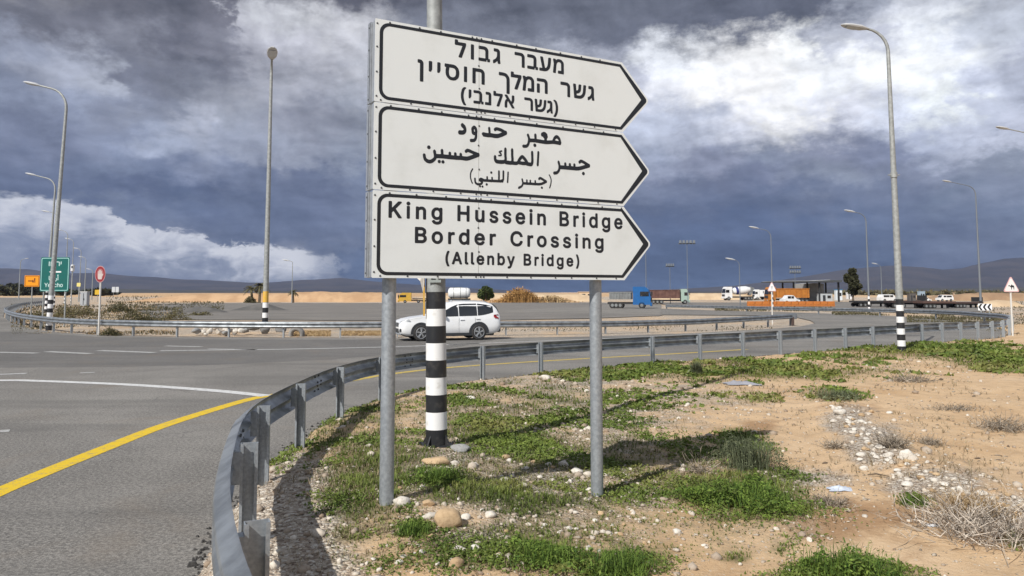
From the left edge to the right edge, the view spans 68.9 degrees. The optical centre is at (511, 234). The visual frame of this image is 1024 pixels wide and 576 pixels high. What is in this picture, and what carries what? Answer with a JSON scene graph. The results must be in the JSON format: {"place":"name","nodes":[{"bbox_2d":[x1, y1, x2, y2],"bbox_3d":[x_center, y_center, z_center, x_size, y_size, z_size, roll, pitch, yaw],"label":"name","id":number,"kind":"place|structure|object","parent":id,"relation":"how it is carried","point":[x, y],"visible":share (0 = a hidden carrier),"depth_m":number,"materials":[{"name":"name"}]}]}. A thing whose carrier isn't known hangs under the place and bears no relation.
{"place":"outdoors","nodes":[
{"label":"outdoors","id":0,"kind":"place"},
{"bbox_2d":[0,332,491,367],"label":"road turning lane","id":1,"kind":"structure","parent":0,"point":[209,352],"depth_m":26.98,"materials":[{"name":"asphalt"}]},
{"bbox_2d":[161,343,479,350],"bbox_3d":[-6.864,4.291,28.392,12.020,0.001,1.069,1,-5,-18],"label":"road marking dash","id":2,"kind":"object","parent":1,"relation":"on","point":[303,348],"visible":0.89,"depth_m":27.89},
{"bbox_2d":[396,300,499,340],"bbox_3d":[-2.908,3.800,33.385,4.588,1.751,2.115,2,-5,-19],"label":"estate car","id":3,"kind":"object","parent":1,"relation":"on","point":[477,319],"visible":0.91,"depth_m":32.82,"materials":[{"name":"white metal"}]},
{"bbox_2d":[0,268,558,292],"bbox_3d":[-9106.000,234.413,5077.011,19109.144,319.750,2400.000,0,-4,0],"label":"hills","id":4,"kind":"structure","parent":0,"point":[10,275],"depth_m":4637.59,"materials":[{"name":"grey"}]},
{"bbox_2d":[69,288,510,292],"bbox_3d":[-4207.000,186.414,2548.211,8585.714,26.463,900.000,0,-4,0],"label":"hills","id":5,"kind":"structure","parent":0,"point":[164,291],"depth_m":2433.55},
{"bbox_2d":[0,298,1006,575],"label":"road","id":6,"kind":"structure","parent":0,"point":[140,506],"depth_m":11.38,"materials":[{"name":"asphalt"}]},
{"bbox_2d":[0,379,268,396],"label":"white road marking","id":7,"kind":"object","parent":6,"relation":"on","point":[214,390],"visible":0.99,"depth_m":16.64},
{"bbox_2d":[0,394,271,495],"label":"yellow road marking","id":8,"kind":"object","parent":6,"relation":"on","point":[6,488],"visible":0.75,"depth_m":9.92,"materials":[{"name":"paint"}]},
{"bbox_2d":[187,353,792,575],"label":"asphalt rubble","id":9,"kind":"object","parent":6,"relation":"on","point":[193,563],"visible":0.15,"depth_m":6.10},
{"bbox_2d":[354,349,748,380],"bbox_3d":[1.967,3.880,23.044,16.051,0.001,1.462,3,-6,-38],"label":"yellow road marking","id":10,"kind":"object","parent":6,"relation":"on","point":[537,361],"visible":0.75,"depth_m":22.67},
{"bbox_2d":[449,332,735,344],"bbox_3d":[5.084,4.776,34.684,17.968,0.001,0.759,3,-5,-33],"label":"road marking dash","id":11,"kind":"object","parent":6,"relation":"on","point":[587,339],"visible":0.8,"depth_m":33.21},
{"bbox_2d":[0,292,1023,575],"bbox_3d":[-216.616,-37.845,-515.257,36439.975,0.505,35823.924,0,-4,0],"label":"ground","id":12,"kind":"structure","parent":0,"point":[882,534],"depth_m":8.45,"materials":[{"name":"soil"}]},
{"bbox_2d":[24,275,39,314],"bbox_3d":[-32.831,4.411,51.017,0.987,3.252,0.116,0,-4,-3],"label":"detour sign","id":13,"kind":"object","parent":12,"relation":"on","point":[32,281],"visible":0.97,"depth_m":51.06,"materials":[{"name":"orange"}]},
{"bbox_2d":[26,173,55,311],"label":"street lamp","id":14,"kind":"object","parent":12,"relation":"on","point":[50,255],"visible":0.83,"depth_m":80.30,"materials":[{"name":"metal"}]},
{"bbox_2d":[23,81,67,330],"bbox_3d":[-27.022,-1.732,42.707,2.732,14.432,0.424,0,-4,6],"label":"street lamp","id":15,"kind":"object","parent":12,"relation":"on","point":[53,270],"visible":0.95,"depth_m":42.53,"materials":[{"name":"metal"}]},
{"bbox_2d":[40,257,69,325],"bbox_3d":[-28.365,3.535,46.298,1.855,4.273,0.129,0,-4,3],"label":"town sign","id":16,"kind":"object","parent":12,"relation":"on","point":[62,273],"visible":0.68,"depth_m":46.31,"materials":[{"name":"teal"}]},
{"bbox_2d":[0,283,120,295],"bbox_3d":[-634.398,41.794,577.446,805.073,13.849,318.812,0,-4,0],"label":"treeline","id":17,"kind":"object","parent":12,"relation":"on","point":[9,289],"visible":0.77,"depth_m":463.52,"materials":[{"name":"green plant"}]},
{"bbox_2d":[53,303,75,317],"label":"scrub bush","id":18,"kind":"object","parent":12,"relation":"on","point":[60,314],"visible":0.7,"depth_m":57.79,"materials":[{"name":"green plant"}]},
{"bbox_2d":[54,304,110,315],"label":"scrub bush","id":19,"kind":"object","parent":12,"relation":"on","point":[80,310],"visible":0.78,"depth_m":68.11,"materials":[{"name":"green plant"}]},
{"bbox_2d":[80,292,89,305],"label":"roadside cabinet","id":20,"kind":"object","parent":12,"relation":"on","point":[84,298],"visible":0.86,"depth_m":113.62,"materials":[{"name":"grey"}]},
{"bbox_2d":[95,266,105,334],"bbox_3d":[-20.576,3.268,37.269,0.596,3.416,0.115,-1,-5,12],"label":"no entry sign","id":21,"kind":"object","parent":12,"relation":"on","point":[100,273],"visible":0.98,"depth_m":37.28,"materials":[{"name":"red"}]},
{"bbox_2d":[97,327,124,335],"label":"scrub bush","id":22,"kind":"object","parent":12,"relation":"on","point":[113,333],"visible":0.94,"depth_m":36.13,"materials":[{"name":"green plant"}]},
{"bbox_2d":[11,300,223,334],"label":"island grass","id":23,"kind":"structure","parent":12,"relation":"on","point":[122,304],"depth_m":84.97,"materials":[{"name":"green plant"}]},
{"bbox_2d":[101,299,140,312],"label":"scrub bush","id":24,"kind":"object","parent":12,"relation":"on","point":[119,306],"visible":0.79,"depth_m":78.82,"materials":[{"name":"green plant"}]},
{"bbox_2d":[111,306,177,320],"bbox_3d":[-26.511,5.676,53.615,5.850,1.299,4.147,-2,-5,26],"label":"scrub bush","id":25,"kind":"object","parent":12,"relation":"on","point":[138,317],"visible":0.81,"depth_m":53.45,"materials":[{"name":"green plant"}]},
{"bbox_2d":[159,306,195,319],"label":"scrub bush","id":26,"kind":"object","parent":12,"relation":"on","point":[175,313],"visible":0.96,"depth_m":57.74,"materials":[{"name":"green plant"}]},
{"bbox_2d":[11,303,380,336],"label":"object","id":27,"kind":"object","parent":12,"relation":"on","point":[343,333],"visible":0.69,"depth_m":39.44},
{"bbox_2d":[4,301,397,337],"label":"guard rail","id":28,"kind":"object","parent":12,"relation":"on","point":[11,309],"visible":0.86,"depth_m":35.60,"materials":[{"name":"metal"}]},
{"bbox_2d":[252,283,270,302],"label":"palm tree","id":29,"kind":"object","parent":12,"relation":"on","point":[260,287],"visible":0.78,"depth_m":151.03,"materials":[{"name":"green plant"}]},
{"bbox_2d":[262,46,277,333],"bbox_3d":[-12.608,-2.232,38.581,0.543,14.786,1.930,2,-5,-23],"label":"street lamp","id":30,"kind":"object","parent":12,"relation":"on","point":[272,52],"visible":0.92,"depth_m":39.16,"materials":[{"name":"metal"}]},
{"bbox_2d":[127,291,421,301],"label":"dirt bank","id":31,"kind":"structure","parent":12,"relation":"on","point":[321,296],"depth_m":164.90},
{"bbox_2d":[288,328,304,336],"bbox_3d":[-10.506,4.734,36.438,0.787,0.518,0.360,0,-4,0],"label":"tyre","id":32,"kind":"object","parent":12,"relation":"on","point":[299,330],"visible":0.9,"depth_m":36.28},
{"bbox_2d":[140,302,659,319],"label":"gravel yard","id":33,"kind":"structure","parent":12,"relation":"on","point":[332,311],"depth_m":77.88,"materials":[{"name":"gravel"}]},
{"bbox_2d":[169,307,226,312],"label":"grit heap","id":34,"kind":"object","parent":33,"relation":"on","point":[201,309],"visible":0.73,"depth_m":77.94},
{"bbox_2d":[233,304,285,309],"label":"grit heap","id":35,"kind":"object","parent":33,"relation":"on","point":[259,307],"visible":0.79,"depth_m":87.20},
{"bbox_2d":[398,293,425,302],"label":"lorry","id":36,"kind":"object","parent":33,"relation":"on","point":[404,297],"visible":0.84,"depth_m":146.72,"materials":[{"name":"yellow metal"}]},
{"bbox_2d":[448,287,470,299],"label":"tank trailer","id":37,"kind":"object","parent":33,"relation":"on","point":[459,293],"visible":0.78,"depth_m":146.76,"materials":[{"name":"grey"}]},
{"bbox_2d":[393,496,409,506],"bbox_3d":[-0.872,2.110,5.894,0.139,0.089,0.116,0,-4,0],"label":"stone","id":38,"kind":"object","parent":12,"relation":"on","point":[401,500],"visible":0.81,"depth_m":5.86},
{"bbox_2d":[388,515,441,538],"bbox_3d":[-0.698,2.086,5.351,0.431,0.108,0.401,0,-4,0],"label":"grass patch","id":39,"kind":"object","parent":12,"relation":"on","point":[408,529],"visible":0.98,"depth_m":5.27,"materials":[{"name":"green plant"}]},
{"bbox_2d":[417,0,453,447],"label":"street lamp","id":40,"kind":"object","parent":12,"relation":"on","point":[436,402],"visible":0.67,"depth_m":8.75,"materials":[{"name":"metal"}]},
{"bbox_2d":[421,456,449,464],"bbox_3d":[-0.779,2.316,7.643,0.258,0.092,0.239,3,-5,-30],"label":"rock","id":41,"kind":"object","parent":12,"relation":"on","point":[440,459],"visible":0.9,"depth_m":7.59,"materials":[{"name":"beige stone"}]},
{"bbox_2d":[402,462,485,489],"bbox_3d":[-0.701,2.148,6.690,0.870,0.196,0.776,-2,-5,24],"label":"grass patch","id":42,"kind":"object","parent":12,"relation":"on","point":[435,474],"visible":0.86,"depth_m":6.67,"materials":[{"name":"green plant"}]},
{"bbox_2d":[434,508,461,527],"bbox_3d":[-0.467,2.094,5.492,0.204,0.168,0.172,0,-4,0],"label":"boulder","id":43,"kind":"object","parent":12,"relation":"on","point":[451,517],"visible":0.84,"depth_m":5.42,"materials":[{"name":"beige stone"}]},
{"bbox_2d":[448,557,463,569],"bbox_3d":[-0.356,2.092,4.752,0.104,0.076,0.096,0,-4,0],"label":"stone","id":44,"kind":"object","parent":12,"relation":"on","point":[457,561],"visible":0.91,"depth_m":4.73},
{"bbox_2d":[450,444,470,451],"bbox_3d":[-0.574,2.380,8.323,0.232,0.099,0.141,0,-4,0],"label":"rock","id":45,"kind":"object","parent":12,"relation":"on","point":[461,447],"visible":0.92,"depth_m":8.29,"materials":[{"name":"grey stone"}]},
{"bbox_2d":[477,285,494,300],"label":"bush","id":46,"kind":"object","parent":12,"relation":"on","point":[486,293],"visible":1,"depth_m":162.97,"materials":[{"name":"green plant"}]},
{"bbox_2d":[364,18,649,505],"bbox_3d":[0.067,0.411,6.596,2.780,4.220,0.184,2,-5,-28],"label":"direction sign","id":47,"kind":"object","parent":12,"relation":"on","point":[594,166],"visible":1,"depth_m":6.46,"materials":[{"name":"metal"}]},
{"bbox_2d":[417,294,610,301],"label":"dirt bank","id":48,"kind":"structure","parent":12,"relation":"on","point":[579,297],"depth_m":174.80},
{"bbox_2d":[481,286,554,302],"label":"dirt mound","id":49,"kind":"object","parent":12,"relation":"on","point":[520,295],"visible":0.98,"depth_m":153.53,"materials":[{"name":"soil"}]},
{"bbox_2d":[494,529,603,575],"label":"grass patch","id":50,"kind":"object","parent":12,"relation":"on","point":[550,555],"visible":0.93,"depth_m":4.94,"materials":[{"name":"green plant"}]},
{"bbox_2d":[531,295,582,302],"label":"bush","id":51,"kind":"object","parent":12,"relation":"on","point":[557,299],"visible":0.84,"depth_m":153.89,"materials":[{"name":"plant"}]},
{"bbox_2d":[108,295,1023,330],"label":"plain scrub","id":52,"kind":"object","parent":12,"relation":"on","point":[122,297],"visible":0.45,"depth_m":63.12,"materials":[{"name":"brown plant"}]},
{"bbox_2d":[200,343,1023,575],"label":"pebbles","id":53,"kind":"object","parent":12,"relation":"on","point":[303,567],"visible":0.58,"depth_m":6.96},
{"bbox_2d":[211,305,1013,575],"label":"guard rail","id":54,"kind":"object","parent":12,"relation":"on","point":[244,550],"visible":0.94,"depth_m":10.72,"materials":[{"name":"metal"}]},
{"bbox_2d":[202,355,1023,575],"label":"grit","id":55,"kind":"object","parent":12,"relation":"on","point":[594,543],"visible":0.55,"depth_m":7.27,"materials":[{"name":"gravel"}]},
{"bbox_2d":[562,536,681,575],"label":"grass patch","id":56,"kind":"object","parent":12,"relation":"on","point":[633,565],"visible":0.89,"depth_m":4.96,"materials":[{"name":"green plant"}]},
{"bbox_2d":[233,332,1023,575],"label":"dry grass","id":57,"kind":"structure","parent":12,"relation":"on","point":[559,435],"depth_m":8.50,"materials":[{"name":"plant"}]},
{"bbox_2d":[269,338,1023,575],"bbox_3d":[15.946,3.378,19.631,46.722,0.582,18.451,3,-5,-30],"label":"grass","id":58,"kind":"structure","parent":12,"relation":"on","point":[499,489],"depth_m":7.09,"materials":[{"name":"plant"}]},
{"bbox_2d":[500,313,796,335],"bbox_3d":[6.951,4.999,40.972,26.892,0.945,2.652,2,-5,-27],"label":"guard rail","id":59,"kind":"object","parent":12,"relation":"on","point":[791,317],"visible":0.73,"depth_m":39.77,"materials":[{"name":"metal"}]},
{"bbox_2d":[666,444,725,474],"bbox_3d":[2.041,2.476,8.253,0.731,0.292,0.591,3,-5,-32],"label":"dry bush","id":60,"kind":"object","parent":12,"relation":"on","point":[693,468],"visible":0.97,"depth_m":8.19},
{"bbox_2d":[683,359,708,373],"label":"leafy bush","id":61,"kind":"object","parent":12,"relation":"on","point":[696,367],"visible":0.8,"depth_m":18.39,"materials":[{"name":"green plant"}]},
{"bbox_2d":[652,293,760,299],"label":"dirt bank","id":62,"kind":"structure","parent":12,"relation":"on","point":[705,296],"depth_m":211.32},
{"bbox_2d":[721,286,753,299],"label":"lorry","id":63,"kind":"object","parent":12,"relation":"on","point":[727,292],"visible":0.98,"depth_m":195.97,"materials":[{"name":"white metal"}]},
{"bbox_2d":[722,380,760,384],"bbox_3d":[5.023,3.233,16.374,0.831,0.070,0.562,0,-4,0],"label":"plastic sheet","id":64,"kind":"object","parent":12,"relation":"on","point":[733,382],"visible":0.98,"depth_m":16.26,"materials":[{"name":"grey"}]},
{"bbox_2d":[693,429,806,475],"bbox_3d":[2.640,2.403,8.456,1.454,0.468,1.236,0,-4,0],"label":"leafy bush","id":65,"kind":"object","parent":12,"relation":"on","point":[746,456],"visible":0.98,"depth_m":8.32,"materials":[{"name":"green plant"}]},
{"bbox_2d":[752,290,764,299],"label":"lorry","id":66,"kind":"object","parent":12,"relation":"on","point":[757,294],"visible":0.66,"depth_m":209.72,"materials":[{"name":"white metal"}]},
{"bbox_2d":[749,226,772,301],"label":"street lamp","id":67,"kind":"object","parent":12,"relation":"on","point":[771,257],"visible":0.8,"depth_m":92.59,"materials":[{"name":"metal"}]},
{"bbox_2d":[647,459,880,535],"bbox_3d":[2.154,2.339,6.769,2.176,0.309,2.060,1,-4,-10],"label":"grass patch","id":68,"kind":"object","parent":12,"relation":"on","point":[738,494],"visible":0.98,"depth_m":6.74,"materials":[{"name":"green plant"}]},
{"bbox_2d":[768,282,775,323],"bbox_3d":[17.457,4.639,50.127,0.568,2.860,0.108,0,-4,0],"label":"warning sign","id":69,"kind":"object","parent":12,"relation":"on","point":[771,288],"visible":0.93,"depth_m":50.15,"materials":[{"name":"white"}]},
{"bbox_2d":[761,280,841,301],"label":"fuel canopy","id":70,"kind":"object","parent":12,"relation":"on","point":[815,286],"visible":0.69,"depth_m":170.92,"materials":[{"name":"grey"}]},
{"bbox_2d":[663,302,984,311],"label":"lorry park","id":71,"kind":"structure","parent":12,"relation":"on","point":[877,306],"depth_m":110.92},
{"bbox_2d":[650,289,689,303],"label":"lorry","id":72,"kind":"object","parent":71,"relation":"on","point":[681,294],"visible":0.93,"depth_m":133.25,"materials":[{"name":"brown"}]},
{"bbox_2d":[678,240,695,297],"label":"floodlight mast","id":73,"kind":"object","parent":71,"relation":"on","point":[683,242],"visible":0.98,"depth_m":118.38,"materials":[{"name":"grey"}]},
{"bbox_2d":[763,287,809,300],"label":"lorry","id":74,"kind":"object","parent":71,"relation":"on","point":[801,294],"visible":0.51,"depth_m":142.98,"materials":[{"name":"orange paint"}]},
{"bbox_2d":[779,295,799,300],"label":"parked car","id":75,"kind":"object","parent":71,"relation":"on","point":[788,298],"visible":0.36,"depth_m":130.31,"materials":[{"name":"white metal"}]},
{"bbox_2d":[849,301,885,306],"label":"flatbed trailer","id":76,"kind":"object","parent":71,"relation":"on","point":[860,303],"visible":0.91,"depth_m":108.69,"materials":[{"name":"grey"}]},
{"bbox_2d":[883,295,926,307],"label":"flatbed trailer","id":77,"kind":"object","parent":71,"relation":"on","point":[891,304],"visible":0.58,"depth_m":101.22,"materials":[{"name":"brown"}]},
{"bbox_2d":[913,301,955,307],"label":"flatbed trailer","id":78,"kind":"object","parent":71,"relation":"on","point":[926,304],"visible":0.95,"depth_m":97.28,"materials":[{"name":"brown"}]},
{"bbox_2d":[949,297,983,307],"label":"flatbed trailer","id":79,"kind":"object","parent":71,"relation":"on","point":[975,301],"visible":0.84,"depth_m":100.65,"materials":[{"name":"grey"}]},
{"bbox_2d":[817,293,832,300],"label":"hut","id":80,"kind":"object","parent":12,"relation":"on","point":[825,296],"visible":0.82,"depth_m":163.89,"materials":[{"name":"white"}]},
{"bbox_2d":[802,488,859,511],"bbox_3d":[2.939,2.433,6.909,0.497,0.152,0.587,0,-4,0],"label":"dry bush","id":81,"kind":"object","parent":12,"relation":"on","point":[839,502],"visible":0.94,"depth_m":6.91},
{"bbox_2d":[814,437,852,450],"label":"dry bush","id":82,"kind":"object","parent":12,"relation":"on","point":[834,446],"visible":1,"depth_m":9.28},
{"bbox_2d":[738,533,936,575],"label":"grass patch","id":83,"kind":"object","parent":12,"relation":"on","point":[851,561],"visible":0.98,"depth_m":5.09,"materials":[{"name":"green plant"}]},
{"bbox_2d":[799,386,875,402],"bbox_3d":[6.079,2.976,14.027,1.397,0.287,1.160,0,-4,0],"label":"grass patch","id":84,"kind":"object","parent":12,"relation":"on","point":[839,395],"visible":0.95,"depth_m":13.85,"materials":[{"name":"green plant"}]},
{"bbox_2d":[826,485,851,490],"bbox_3d":[3.280,2.524,7.463,0.284,0.035,0.191,0,-4,0],"label":"plastic bag","id":85,"kind":"object","parent":12,"relation":"on","point":[841,488],"visible":0.99,"depth_m":7.43,"materials":[{"name":"white"}]},
{"bbox_2d":[843,267,862,302],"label":"tree","id":86,"kind":"object","parent":12,"relation":"on","point":[850,278],"visible":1,"depth_m":133.97,"materials":[{"name":"green plant"}]},
{"bbox_2d":[844,210,869,312],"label":"street lamp","id":87,"kind":"object","parent":12,"relation":"on","point":[867,259],"visible":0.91,"depth_m":77.92,"materials":[{"name":"metal"}]},
{"bbox_2d":[715,306,1023,338],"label":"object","id":88,"kind":"structure","parent":12,"relation":"on","point":[947,318],"depth_m":61.38,"materials":[{"name":"metal"}]},
{"bbox_2d":[841,23,905,352],"bbox_3d":[12.615,-1.696,25.977,1.862,11.647,0.465,0,-4,3],"label":"street lamp","id":89,"kind":"object","parent":12,"relation":"on","point":[900,322],"visible":0.89,"depth_m":25.80,"materials":[{"name":"metal"}]},
{"bbox_2d":[877,294,895,300],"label":"parked van","id":90,"kind":"object","parent":12,"relation":"on","point":[885,297],"visible":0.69,"depth_m":163.06,"materials":[{"name":"white metal"}]},
{"bbox_2d":[858,426,918,450],"bbox_3d":[4.551,2.450,9.020,0.719,0.242,0.736,0,-4,0],"label":"dry bush","id":91,"kind":"object","parent":12,"relation":"on","point":[887,441],"visible":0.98,"depth_m":8.96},
{"bbox_2d":[877,372,940,383],"bbox_3d":[8.995,3.200,16.902,1.386,0.268,0.984,3,-5,-30],"label":"dry bush","id":92,"kind":"object","parent":12,"relation":"on","point":[903,379],"visible":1,"depth_m":16.85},
{"bbox_2d":[899,449,918,459],"bbox_3d":[4.408,2.460,8.293,0.196,0.149,0.087,-3,-5,36],"label":"stone","id":93,"kind":"object","parent":12,"relation":"on","point":[907,454],"visible":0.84,"depth_m":8.27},
{"bbox_2d":[893,491,933,507],"bbox_3d":[3.702,2.439,6.845,0.430,0.118,0.323,-2,-5,22],"label":"leafy bush","id":94,"kind":"object","parent":12,"relation":"on","point":[915,500],"visible":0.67,"depth_m":6.82,"materials":[{"name":"green plant"}]},
{"bbox_2d":[832,288,1023,295],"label":"scrub","id":95,"kind":"object","parent":12,"relation":"on","point":[927,293],"visible":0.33,"depth_m":532.21,"materials":[{"name":"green plant"}]},
{"bbox_2d":[914,429,950,446],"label":"dry bush","id":96,"kind":"object","parent":12,"relation":"on","point":[929,442],"visible":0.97,"depth_m":9.68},
{"bbox_2d":[935,295,953,300],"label":"parked van","id":97,"kind":"object","parent":12,"relation":"on","point":[945,297],"visible":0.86,"depth_m":172.79,"materials":[{"name":"white metal"}]},
{"bbox_2d":[867,479,1023,566],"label":"dry bush","id":98,"kind":"object","parent":12,"relation":"on","point":[978,524],"visible":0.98,"depth_m":6.06,"materials":[{"name":"plant"}]},
{"bbox_2d":[915,401,996,411],"bbox_3d":[7.532,2.918,12.808,1.335,0.180,0.582,0,-4,0],"label":"dry bush","id":99,"kind":"object","parent":12,"relation":"on","point":[958,408],"visible":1,"depth_m":12.77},
{"bbox_2d":[942,180,982,312],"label":"street lamp","id":100,"kind":"object","parent":12,"relation":"on","point":[980,290],"visible":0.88,"depth_m":74.16,"materials":[{"name":"metal"}]},
{"bbox_2d":[903,293,1023,300],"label":"dirt bank","id":101,"kind":"structure","parent":12,"relation":"on","point":[991,296],"depth_m":185.85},
{"bbox_2d":[906,293,915,300],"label":"hut","id":102,"kind":"object","parent":101,"relation":"on","point":[911,296],"visible":1,"depth_m":184.38,"materials":[{"name":"grey"}]},
{"bbox_2d":[910,477,1023,524],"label":"dry bush","id":103,"kind":"object","parent":12,"relation":"on","point":[950,498],"visible":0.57,"depth_m":6.62,"materials":[{"name":"plant"}]},
{"bbox_2d":[978,304,991,318],"bbox_3d":[36.701,5.964,57.910,0.914,1.215,0.115,-3,-5,32],"label":"chevron board","id":104,"kind":"object","parent":12,"relation":"on","point":[981,307],"visible":0.84,"depth_m":57.90,"materials":[{"name":"white"}]},
{"bbox_2d":[947,409,1023,432],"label":"dry bush","id":105,"kind":"object","parent":12,"relation":"on","point":[998,424],"visible":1,"depth_m":10.84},
{"bbox_2d":[977,300,1023,306],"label":"dirt bank","id":106,"kind":"structure","parent":12,"relation":"on","point":[999,303],"depth_m":109.79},
{"bbox_2d":[1004,277,1018,335],"bbox_3d":[23.449,3.448,35.046,0.792,2.916,0.108,1,-4,-8],"label":"warning sign","id":107,"kind":"object","parent":12,"relation":"on","point":[1010,286],"visible":0.95,"depth_m":35.06,"materials":[{"name":"white"}]},
{"bbox_2d":[0,0,1023,291],"label":"sky","id":108,"kind":"structure","parent":0,"point":[772,116],"materials":[{"name":"grey"}]},
{"bbox_2d":[498,304,660,314],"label":"road","id":109,"kind":"structure","parent":0,"point":[654,309],"depth_m":86.09,"materials":[{"name":"asphalt"}]},
{"bbox_2d":[608,287,652,307],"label":"lorry","id":110,"kind":"object","parent":109,"relation":"on","point":[641,297],"visible":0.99,"depth_m":97.32,"materials":[{"name":"blue paint"}]},
{"bbox_2d":[602,258,1023,292],"bbox_3d":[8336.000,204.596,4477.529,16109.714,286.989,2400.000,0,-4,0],"label":"hills","id":111,"kind":"structure","parent":0,"point":[998,273],"depth_m":4037.80,"materials":[{"name":"grey"}]},
{"bbox_2d":[688,287,1023,292],"bbox_3d":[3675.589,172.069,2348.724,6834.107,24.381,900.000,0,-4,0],"label":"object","id":112,"kind":"structure","parent":0,"point":[937,289],"depth_m":2247.76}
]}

